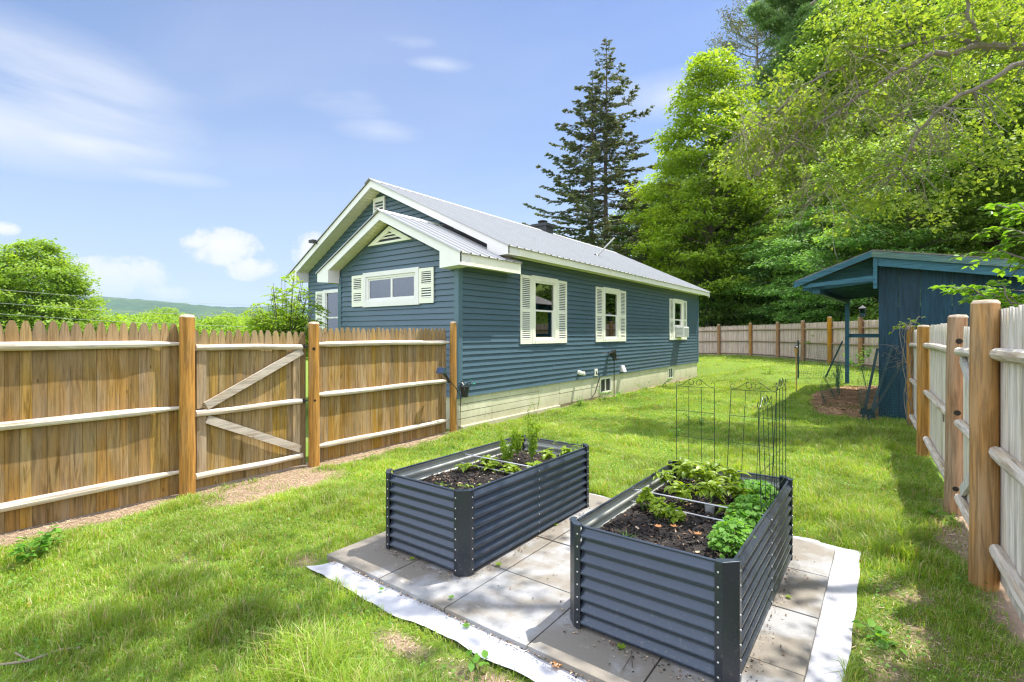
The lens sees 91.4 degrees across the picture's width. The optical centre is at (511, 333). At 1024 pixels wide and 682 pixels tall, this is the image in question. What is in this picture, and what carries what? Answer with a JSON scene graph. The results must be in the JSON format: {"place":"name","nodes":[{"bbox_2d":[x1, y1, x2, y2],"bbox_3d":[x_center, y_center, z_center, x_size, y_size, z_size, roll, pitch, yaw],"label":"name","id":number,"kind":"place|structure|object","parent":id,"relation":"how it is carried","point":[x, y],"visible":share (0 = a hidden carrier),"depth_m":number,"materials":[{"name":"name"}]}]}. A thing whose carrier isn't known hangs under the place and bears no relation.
{"place":"outdoors","nodes":[
{"label":"outdoors","id":0,"kind":"place"},
{"bbox_2d":[24,296,307,329],"bbox_3d":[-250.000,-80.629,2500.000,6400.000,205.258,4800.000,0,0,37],"label":"hill","id":1,"kind":"structure","parent":0,"point":[122,305],"depth_m":1785.17,"materials":[{"name":"plant"}]},
{"bbox_2d":[0,0,920,306],"label":"sky","id":2,"kind":"structure","parent":0,"point":[194,152],"materials":[{"name":"blue"}]},
{"bbox_2d":[0,238,1023,681],"bbox_3d":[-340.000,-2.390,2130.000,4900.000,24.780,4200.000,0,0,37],"label":"ground","id":3,"kind":"structure","parent":0,"point":[1016,628],"depth_m":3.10,"materials":[{"name":"plant"}]},
{"bbox_2d":[7,523,60,563],"bbox_3d":[-3.315,1.489,3.482,0.268,0.264,0.298,0,0,-37],"label":"weed","id":4,"kind":"object","parent":3,"relation":"on","point":[44,539],"visible":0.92,"depth_m":3.48,"materials":[{"name":"green plant"}]},
{"bbox_2d":[0,646,80,665],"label":"fallen branch","id":5,"kind":"object","parent":3,"relation":"on","point":[24,661],"visible":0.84,"depth_m":2.42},
{"bbox_2d":[0,237,129,335],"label":"broadleaf tree","id":6,"kind":"object","parent":3,"relation":"on","point":[19,265],"visible":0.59,"depth_m":44.75,"materials":[{"name":"green plant"}]},
{"bbox_2d":[0,315,195,533],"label":"stockade fence","id":7,"kind":"object","parent":3,"relation":"on","point":[93,421],"visible":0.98,"depth_m":4.41,"materials":[{"name":"wood"}]},
{"bbox_2d":[87,307,307,357],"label":"treeline","id":8,"kind":"object","parent":3,"relation":"on","point":[225,323],"visible":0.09,"depth_m":81.06,"materials":[{"name":"green plant"}]},
{"bbox_2d":[239,271,330,360],"bbox_3d":[-4.882,0.229,10.663,1.920,3.158,2.281,0,0,-22],"label":"shrub","id":9,"kind":"object","parent":3,"relation":"on","point":[290,321],"visible":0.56,"depth_m":10.46,"materials":[{"name":"green plant"}]},
{"bbox_2d":[327,531,420,582],"bbox_3d":[-0.905,1.586,3.576,0.572,0.069,0.567,0,0,37],"label":"paver","id":10,"kind":"object","parent":3,"relation":"on","point":[371,560],"visible":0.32,"depth_m":3.47,"materials":[{"name":"concrete"}]},
{"bbox_2d":[385,434,588,576],"bbox_3d":[-0.117,1.274,4.082,0.830,0.547,1.715,0,0,37],"label":"raised bed","id":11,"kind":"object","parent":10,"relation":"on","point":[463,532],"visible":0.88,"depth_m":3.54,"materials":[{"name":"grey metal"}]},
{"bbox_2d":[391,450,558,492],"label":"soil","id":12,"kind":"structure","parent":11,"relation":"in","point":[474,476],"depth_m":4.03,"materials":[{"name":"black soil"}]},
{"bbox_2d":[497,426,517,463],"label":"feathery plant","id":13,"kind":"object","parent":12,"relation":"on","point":[507,452],"visible":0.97,"depth_m":4.27,"materials":[{"name":"green plant"}]},
{"bbox_2d":[524,414,541,462],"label":"feathery plant","id":14,"kind":"object","parent":12,"relation":"on","point":[532,441],"visible":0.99,"depth_m":4.38,"materials":[{"name":"green plant"}]},
{"bbox_2d":[308,321,456,466],"bbox_3d":[-1.695,0.750,7.081,0.172,1.902,2.630,0,0,35],"label":"stockade fence","id":15,"kind":"object","parent":3,"relation":"on","point":[367,390],"visible":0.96,"depth_m":6.88,"materials":[{"name":"wood"}]},
{"bbox_2d":[195,329,307,488],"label":"picket gate","id":16,"kind":"structure","parent":15,"relation":"attached to","point":[250,406],"depth_m":5.49,"materials":[{"name":"brown wood"}]},
{"bbox_2d":[380,559,504,611],"bbox_3d":[-0.444,1.586,3.229,0.567,0.067,0.567,0,0,37],"label":"paver","id":17,"kind":"object","parent":3,"relation":"on","point":[416,580],"visible":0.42,"depth_m":3.13,"materials":[{"name":"concrete"}]},
{"bbox_2d":[466,646,488,671],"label":"weed","id":18,"kind":"object","parent":3,"relation":"on","point":[476,658],"visible":0.93,"depth_m":2.38,"materials":[{"name":"green plant"}]},
{"bbox_2d":[288,178,710,429],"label":"house","id":19,"kind":"structure","parent":3,"relation":"on","point":[546,314],"depth_m":10.12,"materials":[{"name":"blue plastic"}]},
{"bbox_2d":[323,289,337,331],"bbox_3d":[-4.397,-0.450,12.387,0.900,1.300,0.050,0,0,37],"label":"window","id":20,"kind":"structure","parent":19,"relation":"in","point":[330,297],"depth_m":12.50,"materials":[{"name":"white glass"}]},
{"bbox_2d":[363,267,419,306],"bbox_3d":[-2.247,-0.840,9.229,1.570,0.660,0.058,0,0,37],"label":"window","id":21,"kind":"structure","parent":19,"relation":"in","point":[397,287],"depth_m":9.20,"materials":[{"name":"white glass"}]},
{"bbox_2d":[531,275,557,343],"bbox_3d":[0.671,-0.480,10.272,0.064,1.360,0.960,0,0,37],"label":"window","id":22,"kind":"structure","parent":19,"relation":"in","point":[544,297],"depth_m":10.31,"materials":[{"name":"white glass"}]},
{"bbox_2d":[603,287,619,341],"bbox_3d":[2.531,-0.480,12.752,0.064,1.360,0.960,0,0,37],"label":"window","id":23,"kind":"structure","parent":19,"relation":"in","point":[611,302],"depth_m":12.78,"materials":[{"name":"white glass"}]},
{"bbox_2d":[674,299,683,339],"bbox_3d":[5.597,-0.480,16.840,0.064,1.360,0.960,0,0,37],"label":"window","id":24,"kind":"structure","parent":19,"relation":"in","point":[678,304],"depth_m":16.92,"materials":[{"name":"white glass"}]},
{"bbox_2d":[0,390,1008,681],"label":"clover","id":25,"kind":"object","parent":3,"relation":"on","point":[442,666],"visible":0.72,"depth_m":4.25,"materials":[{"name":"green plant"}]},
{"bbox_2d":[445,571,569,649],"bbox_3d":[0.015,1.586,2.886,0.562,0.068,0.567,0,0,37],"label":"paver","id":26,"kind":"object","parent":3,"relation":"on","point":[515,611],"visible":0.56,"depth_m":2.83,"materials":[{"name":"concrete"}]},
{"bbox_2d":[0,385,1023,681],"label":"ground litter","id":27,"kind":"object","parent":3,"relation":"on","point":[842,403],"visible":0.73,"depth_m":5.05,"materials":[{"name":"soil"}]},
{"bbox_2d":[486,536,551,570],"bbox_3d":[-0.099,1.586,3.689,0.567,0.068,0.567,0,0,37],"label":"paver","id":28,"kind":"object","parent":3,"relation":"on","point":[509,559],"visible":0.2,"depth_m":3.53,"materials":[{"name":"concrete"}]},
{"bbox_2d":[507,542,569,592],"bbox_3d":[0.359,1.587,3.346,0.562,0.067,0.567,0,0,37],"label":"paver","id":29,"kind":"object","parent":3,"relation":"on","point":[542,565],"visible":0.37,"depth_m":3.32,"materials":[{"name":"concrete"}]},
{"bbox_2d":[534,514,580,541],"bbox_3d":[0.246,1.584,4.149,0.567,0.073,0.567,0,0,37],"label":"paver","id":30,"kind":"object","parent":3,"relation":"on","point":[553,533],"visible":0.09,"depth_m":3.93,"materials":[{"name":"concrete"}]},
{"bbox_2d":[307,493,860,681],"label":"ground fabric","id":31,"kind":"object","parent":3,"relation":"on","point":[836,618],"visible":0.56,"depth_m":2.72,"materials":[{"name":"fabric"}]},
{"bbox_2d":[328,507,816,681],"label":"grit","id":32,"kind":"object","parent":31,"relation":"on","point":[557,664],"visible":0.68,"depth_m":2.64,"materials":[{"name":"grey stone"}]},
{"bbox_2d":[573,494,610,515],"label":"paver","id":33,"kind":"object","parent":3,"relation":"on","point":[595,501],"visible":0.04,"depth_m":4.56,"materials":[{"name":"concrete"}]},
{"bbox_2d":[522,38,665,263],"bbox_3d":[6.736,-11.520,40.186,12.846,24.510,13.267,0,0,37],"label":"spruce tree","id":34,"kind":"object","parent":3,"relation":"on","point":[604,119],"visible":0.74,"depth_m":38.74,"materials":[{"name":"green plant"}]},
{"bbox_2d":[528,609,661,681],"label":"paver","id":35,"kind":"object","parent":3,"relation":"on","point":[579,653],"visible":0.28,"depth_m":2.42,"materials":[{"name":"concrete"}]},
{"bbox_2d":[570,460,792,681],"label":"raised bed","id":36,"kind":"object","parent":35,"relation":"on","point":[701,614],"visible":0.7,"depth_m":2.44,"materials":[{"name":"grey metal"}]},
{"bbox_2d":[581,478,773,558],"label":"soil","id":37,"kind":"structure","parent":36,"relation":"in","point":[632,520],"depth_m":2.95,"materials":[{"name":"black soil"}]},
{"bbox_2d":[636,487,654,510],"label":"celery plant","id":38,"kind":"object","parent":37,"relation":"on","point":[647,494],"visible":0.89,"depth_m":3.22,"materials":[{"name":"green plant"}]},
{"bbox_2d":[647,496,668,520],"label":"celery plant","id":39,"kind":"object","parent":37,"relation":"on","point":[655,508],"visible":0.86,"depth_m":3.06,"materials":[{"name":"green plant"}]},
{"bbox_2d":[648,468,681,492],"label":"pepper plant","id":40,"kind":"object","parent":37,"relation":"on","point":[666,477],"visible":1,"depth_m":3.56,"materials":[{"name":"green plant"}]},
{"bbox_2d":[662,502,685,523],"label":"celery plant","id":41,"kind":"object","parent":37,"relation":"on","point":[670,511],"visible":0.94,"depth_m":2.97,"materials":[{"name":"green plant"}]},
{"bbox_2d":[664,480,700,504],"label":"pepper plant","id":42,"kind":"object","parent":37,"relation":"on","point":[683,490],"visible":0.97,"depth_m":3.29,"materials":[{"name":"green plant"}]},
{"bbox_2d":[671,461,704,488],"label":"pepper plant","id":43,"kind":"object","parent":37,"relation":"on","point":[686,468],"visible":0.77,"depth_m":3.56,"materials":[{"name":"green plant"}]},
{"bbox_2d":[676,379,714,479],"bbox_3d":[1.409,0.754,3.850,0.300,0.811,0.005,0,0,37],"label":"trellis","id":44,"kind":"object","parent":37,"relation":"on","point":[701,412],"visible":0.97,"depth_m":3.82,"materials":[{"name":"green metal"}]},
{"bbox_2d":[690,465,725,499],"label":"pepper plant","id":45,"kind":"object","parent":37,"relation":"on","point":[705,475],"visible":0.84,"depth_m":3.39,"materials":[{"name":"green plant"}]},
{"bbox_2d":[695,480,726,504],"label":"pepper plant","id":46,"kind":"object","parent":37,"relation":"on","point":[711,488],"visible":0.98,"depth_m":3.15,"materials":[{"name":"green plant"}]},
{"bbox_2d":[709,466,750,496],"bbox_3d":[1.492,1.040,3.444,0.214,0.231,0.223,0,0,-18],"label":"pepper plant","id":47,"kind":"object","parent":37,"relation":"on","point":[733,474],"visible":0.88,"depth_m":3.43,"materials":[{"name":"green plant"}]},
{"bbox_2d":[706,515,757,558],"bbox_3d":[1.149,1.055,2.612,0.239,0.184,0.423,0,0,37],"label":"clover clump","id":48,"kind":"object","parent":37,"relation":"on","point":[719,533],"visible":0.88,"depth_m":2.55,"materials":[{"name":"green plant"}]},
{"bbox_2d":[716,481,753,501],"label":"pepper plant","id":49,"kind":"object","parent":37,"relation":"on","point":[734,489],"visible":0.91,"depth_m":3.23,"materials":[{"name":"green plant"}]},
{"bbox_2d":[724,493,773,527],"bbox_3d":[1.419,1.057,2.987,0.261,0.180,0.427,0,0,37],"label":"clover clump","id":50,"kind":"object","parent":37,"relation":"on","point":[749,506],"visible":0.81,"depth_m":2.93,"materials":[{"name":"green plant"}]},
{"bbox_2d":[726,382,776,484],"bbox_3d":[1.725,0.754,3.607,0.346,0.813,0.005,0,0,37],"label":"trellis","id":51,"kind":"object","parent":37,"relation":"on","point":[744,416],"visible":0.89,"depth_m":3.61,"materials":[{"name":"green metal"}]},
{"bbox_2d":[731,479,778,505],"bbox_3d":[1.641,1.061,3.346,0.315,0.171,0.382,0,0,37],"label":"clover clump","id":52,"kind":"object","parent":37,"relation":"on","point":[755,486],"visible":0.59,"depth_m":3.32,"materials":[{"name":"green plant"}]},
{"bbox_2d":[757,395,774,515],"bbox_3d":[1.535,0.757,3.011,0.026,0.766,0.358,0,0,39],"label":"trellis","id":53,"kind":"object","parent":37,"relation":"on","point":[764,450],"visible":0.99,"depth_m":2.98,"materials":[{"name":"green metal"}]},
{"bbox_2d":[776,378,785,495],"bbox_3d":[1.788,0.717,3.321,0.010,0.846,0.358,0,0,37],"label":"trellis","id":54,"kind":"object","parent":37,"relation":"on","point":[782,382],"visible":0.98,"depth_m":3.30,"materials":[{"name":"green metal"}]},
{"bbox_2d":[597,190,682,261],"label":"woodland tree","id":55,"kind":"object","parent":3,"relation":"on","point":[621,227],"visible":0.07,"depth_m":41.81,"materials":[{"name":"green plant"}]},
{"bbox_2d":[621,171,696,241],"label":"woodland tree","id":56,"kind":"object","parent":3,"relation":"on","point":[656,175],"visible":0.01,"depth_m":44.18,"materials":[{"name":"green plant"}]},
{"bbox_2d":[631,187,726,317],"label":"woodland tree","id":57,"kind":"object","parent":3,"relation":"on","point":[700,248],"visible":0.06,"depth_m":35.28,"materials":[{"name":"green plant"}]},
{"bbox_2d":[699,326,716,354],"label":"stockade fence","id":58,"kind":"object","parent":3,"relation":"on","point":[708,340],"visible":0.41,"depth_m":29.63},
{"bbox_2d":[620,43,810,327],"bbox_3d":[13.712,-8.896,33.438,11.883,19.521,11.471,0,0,37],"label":"maple tree","id":59,"kind":"object","parent":3,"relation":"on","point":[684,160],"visible":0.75,"depth_m":31.49,"materials":[{"name":"green plant"}]},
{"bbox_2d":[662,203,780,326],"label":"woodland tree","id":60,"kind":"object","parent":3,"relation":"on","point":[720,315],"visible":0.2,"depth_m":32.28,"materials":[{"name":"green plant"}]},
{"bbox_2d":[646,657,803,681],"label":"paver","id":61,"kind":"object","parent":3,"relation":"on","point":[769,672],"visible":0.36,"depth_m":2.27,"materials":[{"name":"concrete"}]},
{"bbox_2d":[678,242,777,326],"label":"woodland tree","id":62,"kind":"object","parent":3,"relation":"on","point":[713,279],"visible":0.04,"depth_m":32.76,"materials":[{"name":"green plant"}]},
{"bbox_2d":[717,324,748,355],"bbox_3d":[12.566,0.391,28.259,0.202,1.918,2.193,0,0,-31],"label":"stockade fence","id":63,"kind":"object","parent":3,"relation":"on","point":[733,340],"visible":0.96,"depth_m":28.34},
{"bbox_2d":[679,177,813,324],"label":"woodland tree","id":64,"kind":"object","parent":3,"relation":"on","point":[737,263],"visible":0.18,"depth_m":30.97,"materials":[{"name":"green plant"}]},
{"bbox_2d":[691,220,802,325],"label":"woodland tree","id":65,"kind":"object","parent":3,"relation":"on","point":[716,293],"visible":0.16,"depth_m":31.54,"materials":[{"name":"green plant"}]},
{"bbox_2d":[701,0,805,131],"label":"pine tree","id":66,"kind":"object","parent":3,"relation":"on","point":[736,27],"visible":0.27,"depth_m":46.19,"materials":[{"name":"green plant"}]},
{"bbox_2d":[749,323,779,356],"bbox_3d":[13.182,0.362,26.178,0.196,1.916,2.421,0,0,-8],"label":"stockade fence","id":67,"kind":"object","parent":3,"relation":"on","point":[762,340],"visible":0.93,"depth_m":26.36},
{"bbox_2d":[739,1,793,108],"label":"pine tree","id":68,"kind":"object","parent":3,"relation":"on","point":[746,61],"visible":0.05,"depth_m":49.86,"materials":[{"name":"green plant"}]},
{"bbox_2d":[712,196,849,324],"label":"woodland tree","id":69,"kind":"object","parent":3,"relation":"on","point":[762,311],"visible":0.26,"depth_m":29.02,"materials":[{"name":"green plant"}]},
{"bbox_2d":[748,605,817,681],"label":"paver","id":70,"kind":"object","parent":3,"relation":"on","point":[794,634],"visible":0.26,"depth_m":2.53,"materials":[{"name":"concrete"}]},
{"bbox_2d":[776,322,800,359],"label":"stockade fence","id":71,"kind":"object","parent":3,"relation":"on","point":[788,336],"visible":0.84,"depth_m":24.10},
{"bbox_2d":[797,340,798,377],"bbox_3d":[8.465,0.715,14.787,0.044,1.198,0.041,0,0,37],"label":"fence stake","id":72,"kind":"object","parent":3,"relation":"on","point":[798,360],"visible":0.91,"depth_m":14.77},
{"bbox_2d":[799,345,843,377],"bbox_3d":[9.025,0.823,14.647,1.162,0.986,0.375,0,0,31],"label":"wire netting","id":73,"kind":"object","parent":72,"relation":"attached to","point":[821,360],"visible":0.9,"depth_m":14.71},
{"bbox_2d":[771,568,827,621],"bbox_3d":[1.617,1.585,3.122,0.562,0.070,0.567,0,0,37],"label":"paver","id":74,"kind":"object","parent":3,"relation":"on","point":[806,598],"visible":0.24,"depth_m":2.98,"materials":[{"name":"concrete"}]},
{"bbox_2d":[718,114,882,294],"bbox_3d":[20.233,-7.888,33.264,12.130,12.931,12.870,0,0,3],"label":"woodland tree","id":75,"kind":"object","parent":3,"relation":"on","point":[756,218],"visible":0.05,"depth_m":31.09,"materials":[{"name":"green plant"}]},
{"bbox_2d":[750,126,861,271],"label":"woodland tree","id":76,"kind":"object","parent":3,"relation":"on","point":[797,177],"visible":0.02,"depth_m":31.43,"materials":[{"name":"green plant"}]},
{"bbox_2d":[736,0,881,112],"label":"pine tree","id":77,"kind":"object","parent":3,"relation":"on","point":[780,22],"visible":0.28,"depth_m":41.27,"materials":[{"name":"green plant"}]},
{"bbox_2d":[787,538,835,581],"bbox_3d":[1.962,1.585,3.582,0.562,0.070,0.567,0,0,37],"label":"paver","id":78,"kind":"object","parent":3,"relation":"on","point":[806,554],"visible":0.24,"depth_m":3.46,"materials":[{"name":"concrete"}]},
{"bbox_2d":[801,321,826,362],"bbox_3d":[12.976,0.362,21.302,0.199,1.916,2.591,0,0,6],"label":"stockade fence","id":79,"kind":"object","parent":3,"relation":"on","point":[817,331],"visible":0.87,"depth_m":21.56,"materials":[{"name":"wood"}]},
{"bbox_2d":[737,200,904,323],"bbox_3d":[16.270,-3.335,25.274,8.383,6.844,7.733,0,0,5],"label":"woodland tree","id":80,"kind":"object","parent":3,"relation":"on","point":[785,250],"visible":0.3,"depth_m":25.21,"materials":[{"name":"green plant"}]},
{"bbox_2d":[820,361,842,405],"bbox_3d":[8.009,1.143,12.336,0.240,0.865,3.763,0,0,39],"label":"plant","id":81,"kind":"object","parent":3,"relation":"on","point":[837,377],"visible":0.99,"depth_m":11.69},
{"bbox_2d":[748,0,929,196],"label":"woodland tree","id":82,"kind":"object","parent":3,"relation":"on","point":[805,60],"visible":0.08,"depth_m":34.27,"materials":[{"name":"green plant"}]},
{"bbox_2d":[827,317,863,365],"bbox_3d":[12.711,0.317,19.060,0.201,2.007,2.106,0,0,1],"label":"stockade fence","id":83,"kind":"object","parent":3,"relation":"on","point":[835,333],"visible":0.74,"depth_m":19.44,"materials":[{"name":"wood"}]},
{"bbox_2d":[687,0,1023,265],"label":"birch tree","id":84,"kind":"object","parent":3,"relation":"on","point":[957,34],"visible":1,"depth_m":8.84,"materials":[{"name":"green plant"}]},
{"bbox_2d":[754,134,966,301],"bbox_3d":[18.317,-5.782,26.741,9.098,9.698,9.652,0,0,38],"label":"woodland tree","id":85,"kind":"object","parent":3,"relation":"on","point":[813,168],"visible":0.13,"depth_m":26.71,"materials":[{"name":"green plant"}]},
{"bbox_2d":[699,238,1023,359],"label":"undergrowth","id":86,"kind":"object","parent":3,"relation":"on","point":[876,308],"visible":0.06,"depth_m":24.06,"materials":[{"name":"green plant"}]},
{"bbox_2d":[774,201,959,322],"bbox_3d":[16.192,-2.938,22.420,6.823,6.039,7.397,0,0,9],"label":"woodland tree","id":87,"kind":"object","parent":3,"relation":"on","point":[818,264],"visible":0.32,"depth_m":22.01,"materials":[{"name":"green plant"}]},
{"bbox_2d":[858,317,878,368],"bbox_3d":[12.382,0.362,16.938,0.198,1.917,2.384,0,0,10],"label":"stockade fence","id":88,"kind":"object","parent":3,"relation":"on","point":[869,327],"visible":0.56,"depth_m":17.63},
{"bbox_2d":[860,344,878,417],"bbox_3d":[6.727,0.909,9.399,0.320,1.449,0.068,0,0,11],"label":"fence stake","id":89,"kind":"object","parent":3,"relation":"on","point":[863,411],"visible":0.93,"depth_m":9.40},
{"bbox_2d":[797,83,956,249],"bbox_3d":[21.904,-8.945,30.465,10.578,11.935,10.134,0,0,-31],"label":"woodland tree","id":90,"kind":"object","parent":3,"relation":"on","point":[862,112],"visible":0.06,"depth_m":28.93,"materials":[{"name":"green plant"}]},
{"bbox_2d":[850,618,906,655],"bbox_3d":[1.906,1.569,2.578,0.122,0.106,0.278,0,0,-26],"label":"weed","id":91,"kind":"object","parent":3,"relation":"on","point":[879,632],"visible":0.99,"depth_m":2.60,"materials":[{"name":"green plant"}]},
{"bbox_2d":[866,343,893,415],"bbox_3d":[6.889,0.905,9.329,0.588,1.468,0.104,0,0,-8],"label":"fence stake","id":92,"kind":"object","parent":3,"relation":"on","point":[881,381],"visible":0.86,"depth_m":9.34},
{"bbox_2d":[857,365,905,420],"bbox_3d":[6.904,1.105,9.498,0.373,0.992,0.891,0,0,-23],"label":"wire netting","id":93,"kind":"object","parent":3,"relation":"on","point":[861,366],"visible":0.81,"depth_m":9.35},
{"bbox_2d":[867,354,906,419],"bbox_3d":[6.859,0.990,9.135,0.741,1.301,0.076,0,0,8],"label":"fence stake","id":94,"kind":"object","parent":3,"relation":"on","point":[870,414],"visible":0.82,"depth_m":9.14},
{"bbox_2d":[775,0,1021,138],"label":"woodland tree","id":95,"kind":"object","parent":3,"relation":"on","point":[890,19],"visible":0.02,"depth_m":32.65,"materials":[{"name":"green plant"}]},
{"bbox_2d":[879,316,922,427],"bbox_3d":[6.896,0.648,8.735,0.906,1.908,0.685,0,0,-1],"label":"vine","id":96,"kind":"object","parent":3,"relation":"on","point":[906,327],"visible":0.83,"depth_m":8.51,"materials":[{"name":"green plant"}]},
{"bbox_2d":[794,249,1023,418],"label":"shed","id":97,"kind":"structure","parent":3,"relation":"on","point":[899,283],"depth_m":9.37,"materials":[{"name":"blue wood"}]},
{"bbox_2d":[806,117,1013,266],"bbox_3d":[17.314,-5.344,22.103,7.582,8.082,8.044,0,0,-11],"label":"woodland tree","id":98,"kind":"object","parent":3,"relation":"on","point":[948,186],"visible":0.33,"depth_m":20.81,"materials":[{"name":"green plant"}]},
{"bbox_2d":[906,325,929,456],"bbox_3d":[6.142,0.778,7.584,0.154,1.847,2.723,0,0,36],"label":"stockade fence","id":99,"kind":"object","parent":3,"relation":"on","point":[919,417],"visible":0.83,"depth_m":6.52,"materials":[{"name":"wood"}]},
{"bbox_2d":[832,43,1022,251],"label":"woodland tree","id":100,"kind":"object","parent":3,"relation":"on","point":[934,74],"visible":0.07,"depth_m":26.37,"materials":[{"name":"green plant"}]},
{"bbox_2d":[840,0,1019,110],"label":"woodland tree","id":101,"kind":"object","parent":3,"relation":"on","point":[935,3],"visible":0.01,"depth_m":32.16,"materials":[{"name":"green plant"}]},
{"bbox_2d":[844,28,1023,253],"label":"woodland tree","id":102,"kind":"object","parent":3,"relation":"on","point":[995,242],"visible":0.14,"depth_m":23.79,"materials":[{"name":"green plant"}]},
{"bbox_2d":[923,315,968,515],"bbox_3d":[4.655,0.765,5.492,0.174,1.873,2.668,0,0,34],"label":"stockade fence","id":103,"kind":"object","parent":3,"relation":"on","point":[944,441],"visible":0.88,"depth_m":4.46,"materials":[{"name":"wood"}]},
{"bbox_2d":[871,1,1020,119],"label":"woodland tree","id":104,"kind":"object","parent":3,"relation":"on","point":[923,10],"visible":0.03,"depth_m":30.11,"materials":[{"name":"green plant"}]},
{"bbox_2d":[903,0,1023,210],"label":"woodland tree","id":105,"kind":"object","parent":3,"relation":"on","point":[947,11],"visible":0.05,"depth_m":26.06,"materials":[{"name":"green plant"}]},
{"bbox_2d":[928,202,1023,308],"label":"broadleaf shrub","id":106,"kind":"object","parent":3,"relation":"on","point":[1004,298],"visible":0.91,"depth_m":5.41,"materials":[{"name":"green plant"}]},
{"bbox_2d":[930,0,1023,253],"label":"woodland tree","id":107,"kind":"object","parent":3,"relation":"on","point":[1016,182],"visible":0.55,"depth_m":19.22,"materials":[{"name":"green plant"}]},
{"bbox_2d":[968,300,1023,623],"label":"stockade fence","id":108,"kind":"object","parent":3,"relation":"on","point":[996,471],"visible":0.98,"depth_m":3.10,"materials":[{"name":"wood"}]},
{"bbox_2d":[953,326,969,525],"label":"picket gate","id":109,"kind":"structure","parent":108,"relation":"attached to","point":[962,497],"depth_m":4.08,"materials":[{"name":"wood"}]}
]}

